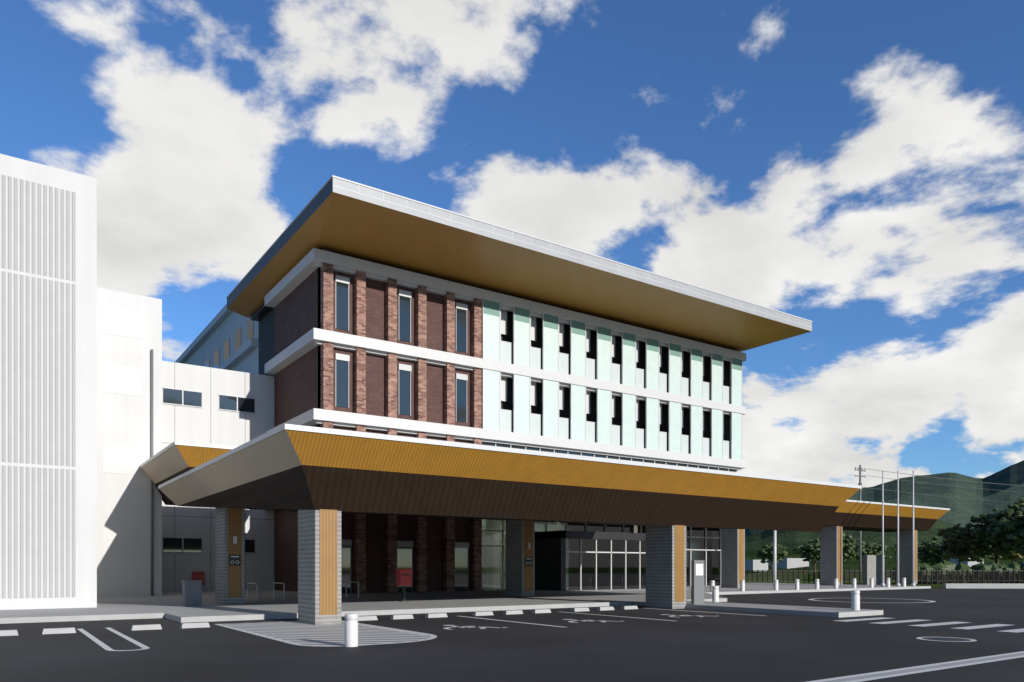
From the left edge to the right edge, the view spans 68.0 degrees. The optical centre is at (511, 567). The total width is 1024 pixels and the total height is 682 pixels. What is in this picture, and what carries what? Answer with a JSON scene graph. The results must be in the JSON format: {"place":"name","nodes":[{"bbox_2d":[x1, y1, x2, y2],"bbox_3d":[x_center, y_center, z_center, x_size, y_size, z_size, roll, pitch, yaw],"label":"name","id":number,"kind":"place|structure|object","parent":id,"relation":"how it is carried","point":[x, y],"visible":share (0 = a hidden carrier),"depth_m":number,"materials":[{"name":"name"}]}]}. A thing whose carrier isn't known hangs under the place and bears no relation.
{"place":"outdoors","nodes":[
{"label":"outdoors","id":0,"kind":"place"},
{"bbox_2d":[0,582,914,617],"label":"pavement","id":1,"kind":"structure","parent":0,"point":[266,602],"depth_m":29.83,"materials":[{"name":"concrete"}]},
{"bbox_2d":[151,349,152,595],"bbox_3d":[-17.044,-4.475,35.959,0.111,11.650,0.111,0,0,33],"label":"downpipe","id":2,"kind":"object","parent":1,"relation":"on","point":[151,480],"visible":0.69,"depth_m":35.90,"materials":[{"name":"grey metal"}]},
{"bbox_2d":[181,580,202,606],"bbox_3d":[-11.108,0.905,26.359,0.610,0.890,0.510,0,0,-34],"label":"utility cabinet","id":3,"kind":"object","parent":1,"relation":"on","point":[191,592],"visible":0.99,"depth_m":26.18,"materials":[{"name":"grey metal"}]},
{"bbox_2d":[192,572,203,584],"bbox_3d":[-17.534,0.800,42.428,0.600,1.100,0.330,0,0,-34],"label":"hydrant box","id":4,"kind":"object","parent":1,"relation":"on","point":[197,575],"visible":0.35,"depth_m":42.28,"materials":[{"name":"red paint"}]},
{"bbox_2d":[215,507,244,604],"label":"pier column","id":5,"kind":"structure","parent":1,"relation":"on","point":[221,555],"depth_m":27.69,"materials":[{"name":"grey tile"}]},
{"bbox_2d":[228,508,241,597],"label":"timber column","id":6,"kind":"structure","parent":5,"relation":"attached to","point":[234,572],"depth_m":27.52,"materials":[{"name":"brown wood"}]},
{"bbox_2d":[179,465,838,531],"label":"canopy soffit","id":7,"kind":"structure","parent":5,"relation":"on","point":[342,490],"depth_m":23.20,"materials":[{"name":"brown wood"}]},
{"bbox_2d":[160,430,301,505],"bbox_3d":[-9.843,-2.914,25.122,0.600,0.728,16.640,0,0,-34],"label":"canopy chamfer","id":8,"kind":"object","parent":7,"relation":"on","point":[274,454],"visible":1,"depth_m":22.60,"materials":[{"name":"grey metal"}]},
{"bbox_2d":[286,430,859,505],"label":"canopy fascia","id":9,"kind":"structure","parent":7,"relation":"on","point":[327,450],"depth_m":22.62,"materials":[{"name":"brown wood"}]},
{"bbox_2d":[158,424,861,488],"bbox_3d":[-0.106,-3.345,31.788,24.260,0.130,16.700,0,0,-34],"label":"canopy lip","id":10,"kind":"object","parent":9,"relation":"on","point":[283,427],"visible":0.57,"depth_m":22.17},
{"bbox_2d":[247,581,358,599],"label":"bicycle racks","id":11,"kind":"object","parent":1,"relation":"on","point":[284,589],"visible":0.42,"depth_m":32.10,"materials":[{"name":"metal"}]},
{"bbox_2d":[398,586,409,601],"bbox_3d":[-4.272,1.050,30.014,0.360,0.600,0.360,0,0,-34],"label":"mailbox post","id":12,"kind":"object","parent":1,"relation":"on","point":[403,594],"visible":0.98,"depth_m":29.96,"materials":[{"name":"black metal"}]},
{"bbox_2d":[395,569,412,585],"bbox_3d":[-4.270,0.395,30.010,0.580,0.650,0.530,0,0,-34],"label":"red mailbox","id":13,"kind":"object","parent":12,"relation":"on","point":[402,580],"visible":1,"depth_m":29.82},
{"bbox_2d":[482,586,505,589],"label":"lobby floor","id":14,"kind":"structure","parent":1,"relation":"on","point":[497,588],"depth_m":47.63,"materials":[{"name":"grey tile"}]},
{"bbox_2d":[482,519,636,587],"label":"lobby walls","id":15,"kind":"structure","parent":14,"relation":"on","point":[491,567],"depth_m":51.95,"materials":[{"name":"glass"}]},
{"bbox_2d":[506,520,534,596],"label":"pier column","id":16,"kind":"structure","parent":1,"relation":"on","point":[514,557],"depth_m":35.13,"materials":[{"name":"grey tile"}]},
{"bbox_2d":[229,555,531,565],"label":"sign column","id":17,"kind":"structure","parent":16,"relation":"attached to","point":[235,559],"depth_m":27.56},
{"bbox_2d":[233,536,530,548],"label":"wall sign","id":18,"kind":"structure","parent":16,"relation":"attached to","point":[235,541],"depth_m":27.49,"materials":[{"name":"plastic"}]},
{"bbox_2d":[524,520,532,590],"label":"timber column","id":19,"kind":"structure","parent":16,"relation":"attached to","point":[528,570],"depth_m":34.92,"materials":[{"name":"brown wood"}]},
{"bbox_2d":[335,282,731,592],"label":"frames","id":20,"kind":"structure","parent":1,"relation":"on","point":[595,552],"depth_m":47.23,"materials":[{"name":"black metal"}]},
{"bbox_2d":[336,282,735,592],"bbox_3d":[3.770,-6.675,47.858,31.307,16.030,0.120,0,0,-34],"label":"glass","id":21,"kind":"object","parent":20,"relation":"in","point":[404,557],"visible":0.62,"depth_m":41.36,"materials":[{"name":"grey"}]},
{"bbox_2d":[535,530,645,590],"bbox_3d":[5.603,-0.375,47.222,9.000,3.450,3.200,0,0,-34],"label":"entrance portal","id":22,"kind":"object","parent":1,"relation":"on","point":[550,560],"visible":0.41,"depth_m":44.34,"materials":[{"name":"metal"}]},
{"bbox_2d":[560,522,719,590],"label":"glass entrance facade","id":23,"kind":"structure","parent":1,"relation":"on","point":[603,570],"depth_m":46.54,"materials":[{"name":"glass"}]},
{"bbox_2d":[646,525,685,608],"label":"pier column","id":24,"kind":"structure","parent":1,"relation":"on","point":[660,566],"depth_m":27.50,"materials":[{"name":"grey tile"}]},
{"bbox_2d":[675,525,683,601],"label":"timber column","id":25,"kind":"structure","parent":24,"relation":"attached to","point":[679,563],"depth_m":27.25,"materials":[{"name":"brown wood"}]},
{"bbox_2d":[691,560,703,604],"bbox_3d":[6.740,0.550,27.550,0.550,1.600,0.150,0,0,-34],"label":"sign pylon","id":26,"kind":"object","parent":1,"relation":"on","point":[697,589],"visible":0.98,"depth_m":27.44,"materials":[{"name":"white metal"}]},
{"bbox_2d":[696,564,702,574],"bbox_3d":[6.784,0.090,27.485,0.390,0.420,0.006,0,0,-34],"label":"sign panel","id":27,"kind":"object","parent":26,"relation":"attached to","point":[699,569],"visible":1,"depth_m":27.48,"materials":[{"name":"white plastic"}]},
{"bbox_2d":[710,581,714,591],"bbox_3d":[10.891,1.040,41.268,0.250,0.620,0.250,0,0,-34],"label":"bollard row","id":28,"kind":"object","parent":1,"relation":"on","point":[712,583],"visible":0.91,"depth_m":41.17,"materials":[{"name":"white metal"}]},
{"bbox_2d":[721,528,744,587],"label":"pier column","id":29,"kind":"structure","parent":1,"relation":"on","point":[729,558],"depth_m":49.61,"materials":[{"name":"grey tile"}]},
{"bbox_2d":[739,529,743,583],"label":"timber column","id":30,"kind":"structure","parent":29,"relation":"attached to","point":[741,554],"depth_m":49.34,"materials":[{"name":"brown wood"}]},
{"bbox_2d":[740,580,744,590],"bbox_3d":[12.954,1.040,42.681,0.250,0.620,0.250,0,0,-34],"label":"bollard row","id":31,"kind":"object","parent":1,"relation":"on","point":[742,585],"visible":0.97,"depth_m":42.59,"materials":[{"name":"white metal"}]},
{"bbox_2d":[773,530,775,586],"bbox_3d":[18.025,-0.825,52.090,0.220,4.350,0.220,0,0,-34],"label":"steel post","id":32,"kind":"object","parent":1,"relation":"on","point":[774,554],"visible":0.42,"depth_m":52.00,"materials":[{"name":"silver metal"}]},
{"bbox_2d":[774,580,777,589],"bbox_3d":[15.430,1.040,44.375,0.250,0.620,0.250,0,0,-34],"label":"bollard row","id":33,"kind":"object","parent":1,"relation":"on","point":[775,584],"visible":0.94,"depth_m":44.27,"materials":[{"name":"white metal"}]},
{"bbox_2d":[795,579,798,589],"bbox_3d":[17.080,1.040,45.505,0.250,0.620,0.250,0,0,-34],"label":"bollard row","id":34,"kind":"object","parent":1,"relation":"on","point":[796,584],"visible":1,"depth_m":45.40,"materials":[{"name":"white metal"}]},
{"bbox_2d":[815,579,818,588],"bbox_3d":[18.730,1.040,46.635,0.250,0.620,0.250,0,0,-34],"label":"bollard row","id":35,"kind":"object","parent":1,"relation":"on","point":[816,583],"visible":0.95,"depth_m":46.53,"materials":[{"name":"white metal"}]},
{"bbox_2d":[820,526,841,585],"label":"pier column","id":36,"kind":"structure","parent":1,"relation":"on","point":[828,555],"depth_m":55.83,"materials":[{"name":"grey tile"}]},
{"bbox_2d":[838,526,841,581],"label":"timber column","id":37,"kind":"structure","parent":36,"relation":"attached to","point":[839,553],"depth_m":55.56,"materials":[{"name":"brown wood"}]},
{"bbox_2d":[834,579,837,588],"bbox_3d":[20.381,1.040,47.765,0.250,0.620,0.250,0,0,-34],"label":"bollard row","id":38,"kind":"object","parent":1,"relation":"on","point":[835,583],"visible":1,"depth_m":47.66,"materials":[{"name":"white metal"}]},
{"bbox_2d":[852,578,855,587],"bbox_3d":[22.031,1.040,48.895,0.250,0.620,0.250,0,0,-34],"label":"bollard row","id":39,"kind":"object","parent":1,"relation":"on","point":[853,582],"visible":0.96,"depth_m":48.80,"materials":[{"name":"white metal"}]},
{"bbox_2d":[851,590,859,609],"bbox_3d":[10.801,1.040,23.876,0.250,0.620,0.250,0,0,-34],"label":"bollard","id":40,"kind":"object","parent":1,"relation":"on","point":[855,600],"visible":0.99,"depth_m":23.78,"materials":[{"name":"white metal"}]},
{"bbox_2d":[869,578,873,587],"bbox_3d":[23.681,1.040,50.025,0.250,0.620,0.250,0,0,-34],"label":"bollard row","id":41,"kind":"object","parent":1,"relation":"on","point":[871,583],"visible":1,"depth_m":49.94,"materials":[{"name":"white metal"}]},
{"bbox_2d":[886,578,889,586],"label":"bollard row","id":42,"kind":"object","parent":1,"relation":"on","point":[887,582],"visible":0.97,"depth_m":51.05,"materials":[{"name":"white metal"}]},
{"bbox_2d":[881,470,915,585],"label":"flagpoles","id":43,"kind":"object","parent":1,"relation":"on","point":[898,584],"visible":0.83,"depth_m":53.49,"materials":[{"name":"metal"}]},
{"bbox_2d":[902,578,905,586],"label":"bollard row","id":44,"kind":"object","parent":1,"relation":"on","point":[903,582],"visible":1,"depth_m":52.19,"materials":[{"name":"white metal"}]},
{"bbox_2d":[251,248,735,350],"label":"roof recess wall","id":45,"kind":"structure","parent":0,"point":[260,312],"depth_m":46.98,"materials":[{"name":"grey paint"}]},
{"bbox_2d":[227,192,811,351],"bbox_3d":[1.411,-16.385,50.957,35.100,0.330,18.300,0,0,-34],"label":"roof soffit","id":46,"kind":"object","parent":45,"relation":"on","point":[343,224],"visible":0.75,"depth_m":42.34,"materials":[{"name":"brown wood"}]},
{"bbox_2d":[227,177,332,307],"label":"roof fascia","id":47,"kind":"structure","parent":46,"relation":"attached to","point":[317,201],"depth_m":39.01,"materials":[{"name":"grey metal"}]},
{"bbox_2d":[258,248,729,592],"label":"brick wall","id":48,"kind":"structure","parent":0,"point":[297,382],"depth_m":42.33,"materials":[{"name":"brown brick"}]},
{"bbox_2d":[321,263,481,592],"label":"brick pilasters","id":49,"kind":"object","parent":48,"relation":"attached to","point":[391,411],"visible":0.66,"depth_m":41.35,"materials":[{"name":"brown brick"}]},
{"bbox_2d":[335,275,468,547],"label":"window blinds","id":50,"kind":"object","parent":48,"relation":"attached to","point":[403,293],"visible":0.69,"depth_m":41.21,"materials":[{"name":"white fabric"}]},
{"bbox_2d":[226,175,812,330],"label":"roof fascia","id":51,"kind":"structure","parent":48,"relation":"on","point":[416,206],"depth_m":40.15,"materials":[{"name":"white metal"}]},
{"bbox_2d":[265,248,745,510],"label":"bands","id":52,"kind":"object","parent":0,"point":[307,265],"depth_m":44.14,"materials":[{"name":"white concrete"}]},
{"bbox_2d":[483,313,741,459],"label":"wall panels","id":53,"kind":"object","parent":52,"relation":"on","point":[491,377],"visible":1,"depth_m":48.74,"materials":[{"name":"white glass"}]},
{"bbox_2d":[501,341,728,458],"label":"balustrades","id":54,"kind":"object","parent":52,"relation":"attached to","point":[506,415],"visible":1,"depth_m":48.53,"materials":[{"name":"white glass"}]},
{"bbox_2d":[0,588,1023,681],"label":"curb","id":55,"kind":"structure","parent":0,"point":[723,646],"depth_m":13.96,"materials":[{"name":"white concrete"}]},
{"bbox_2d":[0,154,96,609],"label":"block wall","id":56,"kind":"structure","parent":55,"relation":"on","point":[84,187],"depth_m":25.27,"materials":[{"name":"white concrete"}]},
{"bbox_2d":[0,174,75,598],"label":"ribbed cladding","id":57,"kind":"structure","parent":56,"relation":"attached to","point":[37,406],"depth_m":24.53,"materials":[{"name":"white metal"}]},
{"bbox_2d":[97,287,161,596],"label":"stair tower","id":58,"kind":"structure","parent":55,"relation":"on","point":[121,576],"depth_m":35.53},
{"bbox_2d":[98,305,161,557],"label":"wall panels","id":59,"kind":"object","parent":58,"relation":"attached to","point":[117,379],"visible":0.92,"depth_m":35.31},
{"bbox_2d":[162,361,273,591],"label":"block wall","id":60,"kind":"structure","parent":55,"relation":"on","point":[209,422],"depth_m":42.98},
{"bbox_2d":[163,388,254,552],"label":"windows","id":61,"kind":"structure","parent":60,"relation":"attached to","point":[174,396],"depth_m":42.43,"materials":[{"name":"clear glass"}]},
{"bbox_2d":[162,387,255,552],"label":"window frames","id":62,"kind":"structure","parent":61,"relation":"attached to","point":[202,407],"depth_m":42.35,"materials":[{"name":"grey metal"}]},
{"bbox_2d":[162,362,273,591],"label":"joints","id":63,"kind":"object","parent":60,"relation":"attached to","point":[174,505],"visible":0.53,"depth_m":41.90,"materials":[{"name":"grey"}]},
{"bbox_2d":[183,311,257,373],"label":"wing wall","id":64,"kind":"structure","parent":55,"relation":"on","point":[229,326],"depth_m":57.37,"materials":[{"name":"white paint"}]},
{"bbox_2d":[175,304,257,369],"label":"wing bands","id":65,"kind":"object","parent":64,"relation":"attached to","point":[241,352],"visible":0.1,"depth_m":58.02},
{"bbox_2d":[205,318,253,367],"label":"wing windows","id":66,"kind":"structure","parent":64,"relation":"in","point":[250,328],"depth_m":55.84,"materials":[{"name":"glass"}]},
{"bbox_2d":[0,606,637,635],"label":"parking curb stops","id":67,"kind":"object","parent":55,"relation":"on","point":[152,626],"visible":0.97,"depth_m":21.30,"materials":[{"name":"concrete"}]},
{"bbox_2d":[222,621,429,645],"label":"traffic island","id":68,"kind":"structure","parent":55,"relation":"on","point":[313,634],"depth_m":17.09,"materials":[{"name":"paint"}]},
{"bbox_2d":[298,510,340,624],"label":"pier column","id":69,"kind":"structure","parent":68,"relation":"on","point":[308,566],"depth_m":20.02,"materials":[{"name":"grey tile"}]},
{"bbox_2d":[320,509,336,614],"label":"timber column","id":70,"kind":"structure","parent":69,"relation":"attached to","point":[328,562],"depth_m":19.85,"materials":[{"name":"brown wood"}]},
{"bbox_2d":[215,620,436,646],"bbox_3d":[-4.395,1.490,17.793,3.290,0.001,7.270,0,0,-34],"label":"island outline","id":71,"kind":"object","parent":68,"relation":"on","point":[432,636],"visible":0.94,"depth_m":16.31,"materials":[{"name":"white paint"}]},
{"bbox_2d":[345,613,357,646],"bbox_3d":[-3.034,1.186,14.344,0.250,0.620,0.250,0,0,-34],"label":"bollard","id":72,"kind":"object","parent":55,"relation":"on","point":[351,630],"visible":1,"depth_m":14.24,"materials":[{"name":"white metal"}]},
{"bbox_2d":[0,586,930,623],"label":"sidewalk","id":73,"kind":"structure","parent":55,"relation":"on","point":[184,619],"depth_m":23.82,"materials":[{"name":"concrete"}]},
{"bbox_2d":[712,586,718,601],"bbox_3d":[7.876,1.040,29.387,0.250,0.620,0.250,0,0,-34],"label":"bollard","id":74,"kind":"object","parent":73,"relation":"on","point":[715,594],"visible":0.99,"depth_m":29.28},
{"bbox_2d":[78,598,1023,681],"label":"road markings","id":75,"kind":"object","parent":55,"relation":"on","point":[99,642],"visible":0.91,"depth_m":16.57,"materials":[{"name":"white paint"}]},
{"bbox_2d":[824,653,1023,681],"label":"drain band","id":76,"kind":"object","parent":55,"relation":"on","point":[917,669],"depth_m":11.19,"materials":[{"name":"concrete"}]},
{"bbox_2d":[922,637,970,640],"bbox_3d":[8.987,1.493,15.727,0.880,0.001,0.880,0,0,-34],"label":"manhole cover","id":77,"kind":"object","parent":55,"relation":"on","point":[943,639],"visible":1,"depth_m":15.67,"materials":[{"name":"metal"}]},
{"bbox_2d":[0,0,1023,487],"label":"sky","id":78,"kind":"structure","parent":0,"point":[854,169],"materials":[{"name":"blue"}]},
{"bbox_2d":[483,299,741,370],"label":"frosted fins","id":79,"kind":"object","parent":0,"point":[520,314],"visible":1,"depth_m":48.74,"materials":[{"name":"glass"}]},
{"bbox_2d":[745,520,963,550],"bbox_3d":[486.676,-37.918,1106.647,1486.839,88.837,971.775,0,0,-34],"label":"mountain","id":80,"kind":"structure","parent":0,"point":[791,540],"depth_m":792.89,"materials":[{"name":"green plant"}]},
{"bbox_2d":[745,571,966,587],"bbox_3d":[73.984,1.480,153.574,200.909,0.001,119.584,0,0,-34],"label":"lawn field","id":81,"kind":"structure","parent":0,"point":[811,577],"depth_m":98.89,"materials":[{"name":"green plant"}]},
{"bbox_2d":[756,543,787,573],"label":"tree","id":82,"kind":"object","parent":81,"relation":"on","point":[765,553],"depth_m":168.95,"materials":[{"name":"green plant"}]},
{"bbox_2d":[793,538,819,574],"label":"tree","id":83,"kind":"object","parent":81,"relation":"on","point":[808,552],"depth_m":134.21,"materials":[{"name":"green plant"}]},
{"bbox_2d":[815,532,864,562],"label":"tree","id":84,"kind":"object","parent":81,"relation":"on","point":[850,547],"visible":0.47,"depth_m":118.53,"materials":[{"name":"green plant"}]},
{"bbox_2d":[854,465,865,579],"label":"utility pole","id":85,"kind":"object","parent":81,"relation":"on","point":[860,536],"visible":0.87,"depth_m":89.80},
{"bbox_2d":[856,467,1023,502],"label":"power lines","id":86,"kind":"object","parent":85,"relation":"attached to","point":[947,485],"visible":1,"depth_m":93.43,"materials":[{"name":"grey metal"}]},
{"bbox_2d":[745,558,983,571],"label":"houses","id":87,"kind":"structure","parent":81,"relation":"on","point":[786,563],"depth_m":277.40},
{"bbox_2d":[863,555,881,584],"bbox_3d":[30.228,0.250,63.474,2.600,2.500,0.400,0,0,-34],"label":"stone monument","id":88,"kind":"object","parent":81,"relation":"on","point":[872,566],"depth_m":63.02,"materials":[{"name":"stone"}]},
{"bbox_2d":[855,542,891,562],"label":"tree","id":89,"kind":"object","parent":81,"relation":"on","point":[873,548],"visible":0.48,"depth_m":123.57,"materials":[{"name":"green plant"}]},
{"bbox_2d":[745,570,1023,583],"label":"fence","id":90,"kind":"object","parent":81,"relation":"on","point":[922,575],"visible":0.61,"depth_m":66.96,"materials":[{"name":"brown metal"}]},
{"bbox_2d":[890,542,920,561],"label":"tree","id":91,"kind":"object","parent":81,"relation":"on","point":[918,546],"visible":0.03,"depth_m":129.90,"materials":[{"name":"green plant"}]},
{"bbox_2d":[896,530,916,583],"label":"pier column","id":92,"kind":"structure","parent":81,"relation":"on","point":[905,553],"depth_m":61.77,"materials":[{"name":"grey tile"}]},
{"bbox_2d":[914,530,916,580],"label":"timber column","id":93,"kind":"structure","parent":92,"relation":"attached to","point":[915,555],"depth_m":61.50,"materials":[{"name":"brown wood"}]},
{"bbox_2d":[917,536,950,565],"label":"tree","id":94,"kind":"object","parent":81,"relation":"on","point":[927,551],"depth_m":89.18,"materials":[{"name":"green plant"}]},
{"bbox_2d":[892,560,1023,583],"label":"hedge shrubs","id":95,"kind":"object","parent":81,"relation":"on","point":[944,565],"visible":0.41,"depth_m":68.32,"materials":[{"name":"green plant"}]},
{"bbox_2d":[931,523,985,563],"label":"tree","id":96,"kind":"object","parent":81,"relation":"on","point":[957,543],"depth_m":77.16,"materials":[{"name":"green plant"}]},
{"bbox_2d":[959,542,994,562],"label":"tree","id":97,"kind":"object","parent":81,"relation":"on","point":[978,559],"depth_m":108.95,"materials":[{"name":"green plant"}]},
{"bbox_2d":[942,583,1023,588],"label":"kerb","id":98,"kind":"structure","parent":81,"relation":"on","point":[989,585],"depth_m":53.24,"materials":[{"name":"concrete"}]},
{"bbox_2d":[964,508,1023,563],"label":"tree","id":99,"kind":"object","parent":81,"relation":"on","point":[982,531],"depth_m":75.21,"materials":[{"name":"green plant"}]},
{"bbox_2d":[990,497,1023,552],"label":"tree","id":100,"kind":"object","parent":81,"relation":"on","point":[1012,528],"depth_m":72.08,"materials":[{"name":"green plant"}]},
{"bbox_2d":[990,545,1023,562],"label":"tree","id":101,"kind":"object","parent":81,"relation":"on","point":[1020,555],"depth_m":99.32,"materials":[{"name":"green plant"}]},
{"bbox_2d":[745,460,1023,535],"bbox_3d":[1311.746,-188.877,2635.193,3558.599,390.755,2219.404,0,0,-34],"label":"mountain","id":102,"kind":"structure","parent":0,"point":[961,511],"depth_m":2104.40,"materials":[{"name":"green plant"}]},
{"bbox_2d":[745,547,1023,569],"bbox_3d":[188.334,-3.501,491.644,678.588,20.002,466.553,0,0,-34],"label":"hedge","id":103,"kind":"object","parent":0,"point":[853,564],"depth_m":325.91,"materials":[{"name":"green plant"}]},
{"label":"upper bevelled canopy edge","id":104,"kind":"object","parent":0,"visible":0},
{"bbox_2d":[140,441,949,509],"bbox_3d":[8.794,-4.735,49.589,59.060,0.130,9.700,0,0,-34],"label":"canopy lip","id":105,"kind":"object","parent":104,"relation":"on","point":[185,444],"visible":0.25,"depth_m":30.82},
{"bbox_3d":[7.365,-4.304,51.676,59.000,0.728,4.580,0,0,-34],"label":"canopy chamfer","id":106,"kind":"object","parent":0,"visible":0},
{"bbox_2d":[155,467,937,531],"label":"canopy soffit","id":107,"kind":"structure","parent":106,"relation":"attached to","point":[857,522],"depth_m":57.53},
{"bbox_2d":[141,445,188,483],"bbox_3d":[-15.300,-4.304,33.093,0.600,0.728,9.640,0,0,-34],"label":"canopy chamfer","id":108,"kind":"object","parent":107,"relation":"on","point":[171,461],"visible":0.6,"depth_m":32.19,"materials":[{"name":"beige metal"}]},
{"bbox_2d":[176,445,948,518],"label":"canopy fascia","id":109,"kind":"structure","parent":107,"relation":"on","point":[194,456],"depth_m":55.27,"materials":[{"name":"brown wood"}]}
]}

